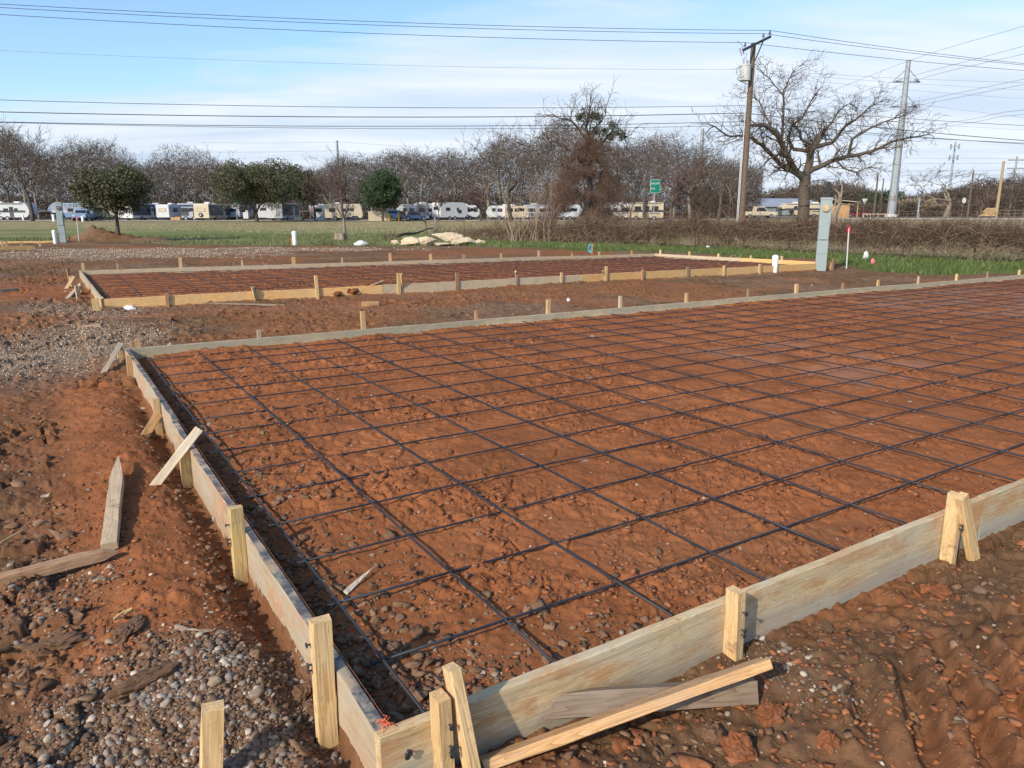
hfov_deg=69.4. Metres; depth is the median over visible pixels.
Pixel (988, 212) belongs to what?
lumber stack
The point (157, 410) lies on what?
wooden stake
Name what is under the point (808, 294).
form board
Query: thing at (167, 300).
wooden stake
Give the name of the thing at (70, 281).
wooden brace
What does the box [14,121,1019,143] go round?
power line
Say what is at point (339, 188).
vase tree
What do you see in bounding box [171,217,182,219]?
yard clutter
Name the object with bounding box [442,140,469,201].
bare tree
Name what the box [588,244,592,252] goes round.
teal ribbon
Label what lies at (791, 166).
spreading oak
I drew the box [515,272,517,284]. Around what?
wooden stake
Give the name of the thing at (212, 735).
wooden stake
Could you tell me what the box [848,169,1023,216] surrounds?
roadside brush
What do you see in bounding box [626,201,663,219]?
motorhome
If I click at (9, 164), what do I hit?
bare tree
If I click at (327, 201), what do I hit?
bare tree
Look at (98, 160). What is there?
bare tree
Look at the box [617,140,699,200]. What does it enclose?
bare tree
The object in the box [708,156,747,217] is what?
bare tree
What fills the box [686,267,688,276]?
wooden stake
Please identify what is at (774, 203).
metal building
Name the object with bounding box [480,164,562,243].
dry bush
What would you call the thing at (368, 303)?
wooden plank
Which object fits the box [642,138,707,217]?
bare tree
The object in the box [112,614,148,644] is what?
soil clod
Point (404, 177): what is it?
bare tree
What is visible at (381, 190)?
evergreen tree
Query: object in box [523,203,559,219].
travel trailer
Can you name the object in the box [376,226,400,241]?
dry bush
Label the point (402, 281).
wooden brace
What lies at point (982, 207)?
bare shrub
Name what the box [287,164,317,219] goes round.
evergreen tree
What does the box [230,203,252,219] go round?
travel trailer
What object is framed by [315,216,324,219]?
yard clutter
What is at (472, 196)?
bare shrub
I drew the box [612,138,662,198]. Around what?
bare tree
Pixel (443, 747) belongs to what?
wooden stake
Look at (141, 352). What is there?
form board
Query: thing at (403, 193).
bare tree
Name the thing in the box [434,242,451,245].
limestone boulder
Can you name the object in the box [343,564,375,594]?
wood splinter
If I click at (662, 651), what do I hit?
form board
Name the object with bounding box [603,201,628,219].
fifth wheel trailer
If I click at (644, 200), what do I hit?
bare tree
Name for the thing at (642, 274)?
wooden stake
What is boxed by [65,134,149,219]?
bare tree
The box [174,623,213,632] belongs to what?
fallen twig
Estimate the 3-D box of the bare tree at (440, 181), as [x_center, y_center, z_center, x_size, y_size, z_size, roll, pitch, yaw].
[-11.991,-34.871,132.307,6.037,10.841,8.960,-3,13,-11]
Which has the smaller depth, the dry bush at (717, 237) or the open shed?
the dry bush at (717, 237)
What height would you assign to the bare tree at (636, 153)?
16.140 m
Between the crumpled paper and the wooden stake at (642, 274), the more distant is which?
the wooden stake at (642, 274)
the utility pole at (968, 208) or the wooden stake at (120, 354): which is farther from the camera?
the utility pole at (968, 208)
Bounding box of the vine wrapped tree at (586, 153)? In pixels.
[518,74,654,241]
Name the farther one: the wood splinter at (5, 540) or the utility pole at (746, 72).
the utility pole at (746, 72)
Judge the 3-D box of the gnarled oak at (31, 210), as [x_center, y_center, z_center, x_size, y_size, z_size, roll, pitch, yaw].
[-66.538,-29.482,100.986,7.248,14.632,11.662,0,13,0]
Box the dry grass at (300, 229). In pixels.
[67,221,1023,266]
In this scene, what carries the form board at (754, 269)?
on the ground at (40, 279)
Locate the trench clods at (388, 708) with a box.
[121,365,656,767]
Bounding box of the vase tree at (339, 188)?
[307,158,366,232]
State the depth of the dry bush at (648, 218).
39.24 m
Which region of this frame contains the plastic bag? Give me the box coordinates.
[354,240,367,245]
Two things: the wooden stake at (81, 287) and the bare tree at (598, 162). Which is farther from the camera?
the bare tree at (598, 162)
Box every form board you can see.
[0,241,52,243]
[0,246,35,249]
[79,265,282,274]
[79,270,90,289]
[90,284,101,306]
[104,285,382,309]
[125,348,177,447]
[129,319,485,358]
[172,421,387,767]
[283,260,445,268]
[375,497,984,767]
[382,275,580,293]
[446,256,579,263]
[486,299,727,325]
[580,254,654,259]
[581,268,726,281]
[655,254,739,261]
[726,263,830,274]
[728,285,890,303]
[740,258,831,267]
[891,276,1012,290]
[978,478,1023,540]
[1011,275,1023,279]
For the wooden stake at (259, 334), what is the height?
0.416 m
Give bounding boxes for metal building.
[730,198,813,216]
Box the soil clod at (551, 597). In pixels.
[542,592,560,604]
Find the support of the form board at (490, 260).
on the ground at (40, 279)
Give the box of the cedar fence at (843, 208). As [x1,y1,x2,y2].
[831,203,849,217]
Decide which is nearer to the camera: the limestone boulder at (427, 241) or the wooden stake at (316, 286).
the wooden stake at (316, 286)
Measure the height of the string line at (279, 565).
0.005 m
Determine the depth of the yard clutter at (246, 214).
107.01 m
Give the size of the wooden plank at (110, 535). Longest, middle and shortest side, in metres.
1.313 x 0.076 x 0.047 m
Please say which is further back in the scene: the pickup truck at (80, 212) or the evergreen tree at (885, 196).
the evergreen tree at (885, 196)
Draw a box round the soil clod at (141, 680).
[104,660,181,699]
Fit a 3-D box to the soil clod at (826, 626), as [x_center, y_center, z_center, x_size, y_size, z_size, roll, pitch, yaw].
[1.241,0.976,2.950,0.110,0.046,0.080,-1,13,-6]
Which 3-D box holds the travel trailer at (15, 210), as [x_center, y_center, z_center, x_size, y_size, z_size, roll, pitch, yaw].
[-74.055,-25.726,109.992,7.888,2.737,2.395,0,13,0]
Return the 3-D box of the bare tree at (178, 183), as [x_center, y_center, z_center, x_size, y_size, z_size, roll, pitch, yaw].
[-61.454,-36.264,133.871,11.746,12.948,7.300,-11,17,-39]
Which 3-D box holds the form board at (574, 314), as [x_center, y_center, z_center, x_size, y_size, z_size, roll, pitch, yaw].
[1.610,-1.030,11.164,4.601,0.242,0.044,-8,15,-30]
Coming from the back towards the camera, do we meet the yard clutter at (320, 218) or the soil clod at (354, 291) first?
the yard clutter at (320, 218)
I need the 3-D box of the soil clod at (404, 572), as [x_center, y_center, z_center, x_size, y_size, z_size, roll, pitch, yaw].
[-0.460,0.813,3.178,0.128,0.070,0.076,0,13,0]
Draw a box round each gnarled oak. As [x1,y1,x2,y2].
[0,123,69,220]
[465,124,543,220]
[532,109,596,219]
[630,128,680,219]
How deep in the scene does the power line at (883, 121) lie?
46.44 m
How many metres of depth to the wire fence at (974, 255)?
31.99 m
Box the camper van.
[180,207,199,219]
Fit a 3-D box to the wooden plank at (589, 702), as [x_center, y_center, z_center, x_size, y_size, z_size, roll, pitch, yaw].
[0.440,1.034,2.436,0.778,0.080,0.062,1,-11,-10]
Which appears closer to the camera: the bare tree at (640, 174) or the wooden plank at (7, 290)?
the wooden plank at (7, 290)
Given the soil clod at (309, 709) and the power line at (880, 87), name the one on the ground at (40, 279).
the soil clod at (309, 709)
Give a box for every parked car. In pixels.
[385,210,401,219]
[403,211,428,220]
[849,209,872,217]
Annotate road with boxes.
[0,218,1023,220]
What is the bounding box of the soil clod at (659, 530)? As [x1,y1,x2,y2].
[653,526,667,534]
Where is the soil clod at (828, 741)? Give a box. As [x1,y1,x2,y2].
[815,729,839,753]
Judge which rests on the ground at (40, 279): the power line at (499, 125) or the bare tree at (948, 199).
the bare tree at (948, 199)
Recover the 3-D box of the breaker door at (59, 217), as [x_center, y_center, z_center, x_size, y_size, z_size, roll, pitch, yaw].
[-22.695,-8.236,37.153,0.249,0.498,0.024,-4,14,-17]
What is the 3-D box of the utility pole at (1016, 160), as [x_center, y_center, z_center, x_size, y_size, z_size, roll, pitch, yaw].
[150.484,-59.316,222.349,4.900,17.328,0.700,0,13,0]
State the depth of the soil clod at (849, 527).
3.58 m
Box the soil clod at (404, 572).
[390,566,418,578]
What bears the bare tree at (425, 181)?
on the ground at (40, 279)
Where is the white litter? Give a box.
[863,251,868,259]
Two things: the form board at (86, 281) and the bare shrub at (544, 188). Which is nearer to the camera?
the form board at (86, 281)
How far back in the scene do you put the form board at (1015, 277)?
16.96 m
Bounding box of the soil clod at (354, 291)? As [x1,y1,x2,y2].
[347,285,358,294]
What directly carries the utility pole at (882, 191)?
on the ground at (40, 279)
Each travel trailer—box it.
[0,201,39,219]
[94,206,124,219]
[152,203,166,219]
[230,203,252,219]
[314,204,346,219]
[432,202,467,219]
[462,204,484,219]
[486,204,506,219]
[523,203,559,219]
[556,205,581,219]
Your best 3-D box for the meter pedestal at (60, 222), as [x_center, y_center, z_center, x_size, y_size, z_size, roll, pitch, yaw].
[-22.714,-8.133,37.239,0.325,1.993,0.228,-4,14,-17]
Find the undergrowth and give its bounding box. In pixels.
[0,189,768,218]
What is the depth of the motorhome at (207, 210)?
107.31 m
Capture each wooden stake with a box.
[66,268,70,280]
[74,285,79,298]
[79,283,84,292]
[92,298,99,310]
[116,345,123,358]
[125,355,133,376]
[130,341,135,347]
[134,338,140,347]
[152,398,162,436]
[164,293,169,307]
[178,257,182,267]
[180,448,192,487]
[199,699,223,767]
[225,504,248,583]
[257,330,261,337]
[305,614,338,749]
[314,275,319,298]
[360,311,365,328]
[397,273,400,294]
[429,688,455,767]
[455,272,458,290]
[474,310,477,319]
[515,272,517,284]
[546,299,550,313]
[560,272,562,282]
[604,266,607,280]
[618,296,621,307]
[641,269,643,280]
[684,293,688,301]
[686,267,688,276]
[723,585,747,660]
[758,264,761,273]
[794,284,798,292]
[831,258,834,269]
[939,490,963,564]
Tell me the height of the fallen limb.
0.463 m
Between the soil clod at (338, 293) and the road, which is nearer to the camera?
the soil clod at (338, 293)
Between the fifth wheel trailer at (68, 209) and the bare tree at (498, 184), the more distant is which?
the bare tree at (498, 184)
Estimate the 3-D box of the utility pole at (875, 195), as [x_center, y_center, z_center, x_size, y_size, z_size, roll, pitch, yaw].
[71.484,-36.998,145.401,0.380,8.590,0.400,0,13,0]
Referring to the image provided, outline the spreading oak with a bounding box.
[685,49,952,227]
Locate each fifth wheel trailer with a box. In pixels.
[48,202,97,219]
[156,203,192,219]
[177,202,214,204]
[396,203,429,219]
[420,202,433,219]
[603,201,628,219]
[776,202,832,217]
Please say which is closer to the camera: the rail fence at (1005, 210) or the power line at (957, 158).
the rail fence at (1005, 210)
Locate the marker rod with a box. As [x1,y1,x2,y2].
[846,225,850,268]
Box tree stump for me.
[334,233,347,240]
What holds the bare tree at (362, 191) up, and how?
on the ground at (40, 279)
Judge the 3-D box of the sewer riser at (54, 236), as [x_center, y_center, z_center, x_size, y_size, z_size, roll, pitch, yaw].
[-23.006,-7.356,37.229,0.197,0.768,0.197,0,13,0]
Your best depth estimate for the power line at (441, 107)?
39.16 m
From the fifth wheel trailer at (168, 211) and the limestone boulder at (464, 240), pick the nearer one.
the limestone boulder at (464, 240)
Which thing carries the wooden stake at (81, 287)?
on the ground at (40, 279)
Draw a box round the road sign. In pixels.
[650,179,659,221]
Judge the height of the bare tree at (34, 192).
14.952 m
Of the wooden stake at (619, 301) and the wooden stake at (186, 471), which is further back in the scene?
the wooden stake at (619, 301)
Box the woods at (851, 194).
[688,172,1023,214]
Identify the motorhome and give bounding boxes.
[118,204,156,219]
[193,202,230,219]
[257,202,281,219]
[266,203,299,219]
[324,202,364,219]
[505,204,529,219]
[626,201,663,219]
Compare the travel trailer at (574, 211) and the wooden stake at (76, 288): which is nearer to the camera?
the wooden stake at (76, 288)
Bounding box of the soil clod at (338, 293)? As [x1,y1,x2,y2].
[333,291,341,295]
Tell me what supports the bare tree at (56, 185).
on the ground at (40, 279)
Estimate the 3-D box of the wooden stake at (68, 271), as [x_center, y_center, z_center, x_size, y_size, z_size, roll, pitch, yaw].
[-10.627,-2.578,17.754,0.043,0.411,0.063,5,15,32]
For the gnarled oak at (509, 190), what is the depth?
99.95 m
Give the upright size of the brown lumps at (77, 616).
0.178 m
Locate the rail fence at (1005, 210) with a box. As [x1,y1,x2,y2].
[994,209,1023,216]
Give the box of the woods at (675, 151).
[0,112,765,217]
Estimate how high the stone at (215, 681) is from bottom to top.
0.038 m
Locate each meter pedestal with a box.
[54,202,66,242]
[815,182,832,270]
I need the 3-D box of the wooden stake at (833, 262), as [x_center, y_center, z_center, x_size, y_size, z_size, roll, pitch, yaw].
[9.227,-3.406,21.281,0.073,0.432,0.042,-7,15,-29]
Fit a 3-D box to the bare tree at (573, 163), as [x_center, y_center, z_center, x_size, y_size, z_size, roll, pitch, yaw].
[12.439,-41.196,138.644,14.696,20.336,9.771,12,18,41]
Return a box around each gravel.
[0,246,439,388]
[0,362,869,767]
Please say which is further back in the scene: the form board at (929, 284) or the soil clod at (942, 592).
the form board at (929, 284)
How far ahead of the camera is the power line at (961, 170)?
230.89 m
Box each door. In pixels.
[57,215,62,224]
[346,207,350,216]
[818,221,829,238]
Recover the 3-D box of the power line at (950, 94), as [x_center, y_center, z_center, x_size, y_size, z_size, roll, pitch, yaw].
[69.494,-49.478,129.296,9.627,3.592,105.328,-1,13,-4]
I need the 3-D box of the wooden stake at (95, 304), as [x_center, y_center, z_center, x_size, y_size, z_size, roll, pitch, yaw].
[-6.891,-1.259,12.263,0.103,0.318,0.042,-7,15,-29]
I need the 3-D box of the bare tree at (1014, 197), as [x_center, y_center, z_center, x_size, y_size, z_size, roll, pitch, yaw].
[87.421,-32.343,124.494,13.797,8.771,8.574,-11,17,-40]
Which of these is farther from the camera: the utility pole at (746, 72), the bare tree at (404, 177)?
the bare tree at (404, 177)
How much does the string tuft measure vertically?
0.039 m
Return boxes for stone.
[207,675,221,686]
[249,687,264,699]
[492,669,498,677]
[971,585,987,594]
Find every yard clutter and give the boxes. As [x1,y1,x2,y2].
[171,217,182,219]
[243,210,248,219]
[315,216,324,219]
[347,216,358,219]
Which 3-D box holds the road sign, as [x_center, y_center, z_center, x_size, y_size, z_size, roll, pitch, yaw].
[10.462,-12.903,54.518,0.759,4.172,0.101,-3,13,-14]
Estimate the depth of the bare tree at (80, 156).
133.98 m
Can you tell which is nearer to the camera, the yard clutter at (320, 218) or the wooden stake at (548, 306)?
the wooden stake at (548, 306)
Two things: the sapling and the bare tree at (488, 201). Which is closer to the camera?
the sapling
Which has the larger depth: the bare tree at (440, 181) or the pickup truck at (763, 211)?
the bare tree at (440, 181)
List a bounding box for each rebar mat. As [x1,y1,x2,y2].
[89,256,782,298]
[145,279,1023,712]
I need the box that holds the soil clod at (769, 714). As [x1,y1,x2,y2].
[756,702,786,727]
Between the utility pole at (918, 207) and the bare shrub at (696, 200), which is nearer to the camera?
the bare shrub at (696, 200)
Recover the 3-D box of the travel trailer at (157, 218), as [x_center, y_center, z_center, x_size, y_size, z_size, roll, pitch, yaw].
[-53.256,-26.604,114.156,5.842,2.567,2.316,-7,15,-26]
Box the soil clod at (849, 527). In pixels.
[841,522,857,532]
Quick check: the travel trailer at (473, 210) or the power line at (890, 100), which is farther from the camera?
the travel trailer at (473, 210)
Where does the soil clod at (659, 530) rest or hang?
on the ground at (40, 279)
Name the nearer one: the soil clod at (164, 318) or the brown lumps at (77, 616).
the brown lumps at (77, 616)
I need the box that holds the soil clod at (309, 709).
[303,701,314,716]
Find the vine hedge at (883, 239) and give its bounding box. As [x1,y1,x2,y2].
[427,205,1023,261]
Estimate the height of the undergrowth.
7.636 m
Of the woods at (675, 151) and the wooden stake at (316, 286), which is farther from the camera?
the woods at (675, 151)
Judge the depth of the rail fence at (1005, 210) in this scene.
118.79 m
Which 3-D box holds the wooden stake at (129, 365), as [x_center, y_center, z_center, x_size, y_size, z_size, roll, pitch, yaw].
[-3.766,-0.099,7.303,0.053,0.374,0.043,-8,17,-31]
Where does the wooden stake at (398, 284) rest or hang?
on the ground at (40, 279)
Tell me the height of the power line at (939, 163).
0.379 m
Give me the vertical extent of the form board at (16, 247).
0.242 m
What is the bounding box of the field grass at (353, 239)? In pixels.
[0,233,673,248]
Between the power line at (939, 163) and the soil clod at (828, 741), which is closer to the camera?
the soil clod at (828, 741)
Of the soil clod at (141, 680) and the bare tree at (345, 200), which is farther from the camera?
the bare tree at (345, 200)
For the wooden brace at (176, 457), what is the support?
attached to the wooden stake at (186, 471)
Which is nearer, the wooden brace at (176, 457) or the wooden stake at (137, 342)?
the wooden brace at (176, 457)
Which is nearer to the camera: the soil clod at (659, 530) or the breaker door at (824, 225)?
the soil clod at (659, 530)
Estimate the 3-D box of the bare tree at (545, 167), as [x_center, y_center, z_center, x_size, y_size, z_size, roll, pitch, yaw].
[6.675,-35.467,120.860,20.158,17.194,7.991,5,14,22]
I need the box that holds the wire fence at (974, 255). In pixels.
[434,218,1022,261]
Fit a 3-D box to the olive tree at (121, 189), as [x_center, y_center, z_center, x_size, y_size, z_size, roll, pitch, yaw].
[-21.848,-10.160,40.694,4.697,4.115,4.419,0,13,0]
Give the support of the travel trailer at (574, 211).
on the ground at (40, 279)
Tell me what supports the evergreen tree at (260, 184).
on the ground at (40, 279)
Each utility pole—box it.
[336,140,338,171]
[698,128,703,183]
[735,30,770,238]
[872,173,878,216]
[880,178,883,212]
[917,197,920,217]
[966,171,973,217]
[994,161,1004,217]
[1007,156,1023,214]
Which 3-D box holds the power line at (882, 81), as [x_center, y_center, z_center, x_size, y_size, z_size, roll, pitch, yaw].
[33.943,-19.493,49.020,42.862,0.236,1.389,-4,14,-17]
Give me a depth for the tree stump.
41.77 m
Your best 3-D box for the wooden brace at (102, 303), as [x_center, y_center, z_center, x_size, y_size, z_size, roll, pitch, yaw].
[-6.788,-1.316,12.272,0.034,0.305,0.053,42,49,18]
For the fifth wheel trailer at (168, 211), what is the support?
on the road
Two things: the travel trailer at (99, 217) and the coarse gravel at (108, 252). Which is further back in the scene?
the travel trailer at (99, 217)
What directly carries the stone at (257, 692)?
on the ground at (40, 279)
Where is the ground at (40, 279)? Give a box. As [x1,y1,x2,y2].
[0,213,1023,767]
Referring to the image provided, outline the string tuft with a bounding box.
[375,715,395,731]
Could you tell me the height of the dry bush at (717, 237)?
2.053 m
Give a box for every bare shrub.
[296,169,326,219]
[431,188,445,220]
[460,182,496,220]
[536,176,570,221]
[613,181,643,219]
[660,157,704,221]
[681,189,716,216]
[706,198,761,222]
[958,191,1014,216]
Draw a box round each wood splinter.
[0,527,26,544]
[113,607,132,620]
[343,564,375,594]
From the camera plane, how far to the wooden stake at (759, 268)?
19.82 m
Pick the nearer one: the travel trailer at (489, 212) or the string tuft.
the string tuft
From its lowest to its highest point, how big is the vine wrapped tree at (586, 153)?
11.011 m
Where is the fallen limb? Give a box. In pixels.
[395,228,432,237]
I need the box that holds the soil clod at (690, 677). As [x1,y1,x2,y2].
[684,674,699,681]
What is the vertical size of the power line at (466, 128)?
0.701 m
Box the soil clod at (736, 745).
[719,730,757,761]
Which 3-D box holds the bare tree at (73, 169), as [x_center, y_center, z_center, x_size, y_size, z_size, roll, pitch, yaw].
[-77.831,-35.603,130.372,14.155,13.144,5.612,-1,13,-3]
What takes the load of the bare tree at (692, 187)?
on the ground at (40, 279)
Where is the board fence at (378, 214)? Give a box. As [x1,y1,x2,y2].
[368,211,387,220]
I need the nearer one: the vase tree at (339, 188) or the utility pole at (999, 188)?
the vase tree at (339, 188)
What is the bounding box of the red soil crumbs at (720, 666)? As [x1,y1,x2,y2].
[0,296,1023,767]
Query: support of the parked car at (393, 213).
on the road
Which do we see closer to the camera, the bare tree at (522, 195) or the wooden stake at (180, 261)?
the wooden stake at (180, 261)
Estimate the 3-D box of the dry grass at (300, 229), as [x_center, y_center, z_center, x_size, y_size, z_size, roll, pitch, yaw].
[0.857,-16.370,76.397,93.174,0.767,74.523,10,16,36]
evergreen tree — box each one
[202,155,308,221]
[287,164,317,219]
[357,168,405,220]
[861,188,909,207]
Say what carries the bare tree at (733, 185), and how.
on the ground at (40, 279)
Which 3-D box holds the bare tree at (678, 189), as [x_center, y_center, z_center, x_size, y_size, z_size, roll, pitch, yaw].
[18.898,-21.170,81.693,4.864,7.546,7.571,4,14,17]
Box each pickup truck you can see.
[71,208,93,220]
[745,207,777,217]
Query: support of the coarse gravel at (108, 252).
on the ground at (40, 279)
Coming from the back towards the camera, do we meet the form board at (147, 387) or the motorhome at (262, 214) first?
the motorhome at (262, 214)
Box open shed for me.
[833,199,858,217]
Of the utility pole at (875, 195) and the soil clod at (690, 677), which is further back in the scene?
the utility pole at (875, 195)
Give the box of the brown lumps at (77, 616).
[0,378,333,763]
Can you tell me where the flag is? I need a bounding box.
[309,205,315,219]
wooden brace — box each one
[64,276,74,288]
[66,283,79,297]
[100,297,104,310]
[101,342,122,372]
[141,413,161,434]
[150,427,202,485]
[251,287,256,300]
[400,273,403,289]
[442,662,480,767]
[955,492,979,560]
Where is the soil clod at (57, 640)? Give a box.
[24,628,90,654]
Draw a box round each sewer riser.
[52,230,56,243]
[292,231,296,244]
[772,255,778,272]
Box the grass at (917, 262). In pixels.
[463,239,1023,274]
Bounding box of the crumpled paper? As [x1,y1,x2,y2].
[123,305,136,309]
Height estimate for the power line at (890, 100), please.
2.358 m
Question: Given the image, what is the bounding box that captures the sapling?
[396,194,435,233]
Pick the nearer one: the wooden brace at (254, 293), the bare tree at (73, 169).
the wooden brace at (254, 293)
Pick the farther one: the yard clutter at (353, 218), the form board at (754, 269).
the yard clutter at (353, 218)
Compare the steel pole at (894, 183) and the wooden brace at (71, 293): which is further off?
the steel pole at (894, 183)
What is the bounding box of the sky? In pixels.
[0,0,1023,211]
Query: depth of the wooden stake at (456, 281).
15.43 m
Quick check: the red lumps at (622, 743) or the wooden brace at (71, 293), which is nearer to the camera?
the red lumps at (622, 743)
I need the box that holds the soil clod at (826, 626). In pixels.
[814,621,835,631]
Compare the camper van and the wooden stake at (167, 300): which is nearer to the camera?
the wooden stake at (167, 300)
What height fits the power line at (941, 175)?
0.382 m
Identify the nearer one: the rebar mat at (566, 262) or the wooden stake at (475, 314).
the wooden stake at (475, 314)
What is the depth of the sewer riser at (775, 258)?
20.09 m
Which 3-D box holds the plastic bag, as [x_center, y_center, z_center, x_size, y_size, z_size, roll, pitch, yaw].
[-7.460,-6.903,36.526,0.762,0.391,0.328,0,13,0]
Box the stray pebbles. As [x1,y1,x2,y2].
[1,245,1022,767]
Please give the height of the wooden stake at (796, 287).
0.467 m
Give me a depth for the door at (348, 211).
109.99 m
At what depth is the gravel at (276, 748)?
2.42 m
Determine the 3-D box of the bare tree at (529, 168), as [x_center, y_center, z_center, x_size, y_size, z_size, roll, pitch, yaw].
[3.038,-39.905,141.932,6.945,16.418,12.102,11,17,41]
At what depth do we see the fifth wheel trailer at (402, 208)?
107.92 m
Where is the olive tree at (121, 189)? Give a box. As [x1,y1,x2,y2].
[64,161,160,234]
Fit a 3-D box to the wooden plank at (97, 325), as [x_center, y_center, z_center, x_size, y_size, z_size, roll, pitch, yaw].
[-5.822,-0.793,10.222,0.453,0.064,0.059,-3,11,24]
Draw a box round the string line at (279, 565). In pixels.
[135,356,387,721]
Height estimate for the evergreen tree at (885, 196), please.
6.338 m
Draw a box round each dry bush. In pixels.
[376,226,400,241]
[431,219,440,238]
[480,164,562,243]
[486,207,550,240]
[619,203,676,242]
[697,208,740,245]
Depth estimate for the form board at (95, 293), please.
13.67 m
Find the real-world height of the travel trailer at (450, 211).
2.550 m
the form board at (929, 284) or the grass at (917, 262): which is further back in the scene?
the grass at (917, 262)
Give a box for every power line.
[0,7,1019,64]
[0,14,1023,70]
[0,50,1023,82]
[0,111,1023,140]
[0,122,1016,142]
[4,4,1023,63]
[11,100,1023,125]
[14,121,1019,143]
[754,71,1016,89]
[756,80,1023,117]
[757,75,1018,98]
[758,111,1016,129]
[792,26,1022,107]
[826,46,1022,104]
[827,79,1022,119]
[835,54,1022,108]
[850,170,986,171]
[853,157,987,158]
[859,84,1023,114]
[917,163,962,163]
[918,175,962,175]
[927,110,1020,126]
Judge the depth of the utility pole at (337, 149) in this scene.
205.33 m
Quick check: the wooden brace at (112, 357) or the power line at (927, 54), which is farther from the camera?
the power line at (927, 54)
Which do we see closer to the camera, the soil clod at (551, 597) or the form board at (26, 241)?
the soil clod at (551, 597)
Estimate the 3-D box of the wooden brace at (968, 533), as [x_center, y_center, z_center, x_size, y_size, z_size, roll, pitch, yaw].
[2.177,0.716,3.528,0.061,0.465,0.041,-34,24,-23]
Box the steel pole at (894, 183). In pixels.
[884,61,919,216]
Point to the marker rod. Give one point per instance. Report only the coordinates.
(848, 229)
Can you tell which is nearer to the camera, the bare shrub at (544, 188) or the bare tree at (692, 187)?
the bare shrub at (544, 188)
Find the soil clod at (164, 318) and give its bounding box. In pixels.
[159,315,176,321]
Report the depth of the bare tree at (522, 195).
124.76 m
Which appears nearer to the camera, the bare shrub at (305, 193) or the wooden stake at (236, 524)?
the wooden stake at (236, 524)
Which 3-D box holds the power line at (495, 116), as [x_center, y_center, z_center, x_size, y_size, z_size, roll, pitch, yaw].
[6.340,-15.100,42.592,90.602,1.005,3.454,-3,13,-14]
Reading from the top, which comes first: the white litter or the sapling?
the sapling
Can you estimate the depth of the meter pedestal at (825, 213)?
20.71 m
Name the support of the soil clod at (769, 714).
on the ground at (40, 279)
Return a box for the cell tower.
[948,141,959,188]
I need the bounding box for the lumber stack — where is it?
[979,208,995,215]
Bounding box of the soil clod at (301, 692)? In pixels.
[290,677,312,702]
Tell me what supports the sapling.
on the ground at (40, 279)
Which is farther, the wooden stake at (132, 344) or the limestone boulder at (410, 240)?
the limestone boulder at (410, 240)
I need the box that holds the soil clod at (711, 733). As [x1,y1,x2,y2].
[700,721,727,745]
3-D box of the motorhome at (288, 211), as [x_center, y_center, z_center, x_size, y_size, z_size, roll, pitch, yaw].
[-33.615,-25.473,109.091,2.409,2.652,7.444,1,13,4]
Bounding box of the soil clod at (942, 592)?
[931,584,950,600]
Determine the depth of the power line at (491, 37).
38.55 m
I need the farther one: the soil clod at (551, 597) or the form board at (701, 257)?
the form board at (701, 257)
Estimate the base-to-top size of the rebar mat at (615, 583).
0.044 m
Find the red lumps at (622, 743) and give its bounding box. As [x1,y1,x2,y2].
[240,329,1023,767]
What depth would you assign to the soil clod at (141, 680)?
2.47 m
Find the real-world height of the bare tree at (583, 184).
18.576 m
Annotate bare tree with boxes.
[0,112,46,219]
[0,124,48,219]
[8,129,68,219]
[26,155,69,201]
[31,147,108,201]
[50,130,128,176]
[60,145,134,173]
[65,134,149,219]
[117,145,192,219]
[142,147,202,203]
[185,142,217,202]
[187,163,223,201]
[196,149,236,194]
[300,161,351,203]
[307,147,368,203]
[343,165,372,203]
[355,170,374,215]
[377,151,418,218]
[388,143,423,219]
[397,145,457,201]
[429,159,462,200]
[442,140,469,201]
[451,160,490,219]
[455,123,529,205]
[458,132,512,218]
[490,115,606,200]
[490,142,553,205]
[502,131,555,202]
[550,116,610,203]
[557,130,625,185]
[560,113,622,209]
[577,135,663,196]
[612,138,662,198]
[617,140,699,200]
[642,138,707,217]
[665,129,741,224]
[681,134,730,218]
[695,157,724,217]
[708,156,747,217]
[710,161,754,202]
[779,144,881,224]
[886,194,950,217]
[893,162,1002,216]
[993,181,1023,215]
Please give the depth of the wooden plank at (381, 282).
14.97 m
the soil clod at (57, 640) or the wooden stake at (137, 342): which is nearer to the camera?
the soil clod at (57, 640)
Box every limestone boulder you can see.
[400,236,419,245]
[416,236,437,245]
[431,232,464,241]
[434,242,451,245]
[451,237,474,245]
[472,239,485,244]
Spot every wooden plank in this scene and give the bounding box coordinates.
[0,288,17,292]
[0,548,117,586]
[77,323,103,329]
[100,456,123,549]
[204,302,283,305]
[362,301,378,306]
[369,280,383,285]
[479,658,772,767]
[541,678,758,718]
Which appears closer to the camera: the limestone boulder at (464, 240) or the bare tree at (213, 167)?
the limestone boulder at (464, 240)
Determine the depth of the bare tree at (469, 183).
116.58 m

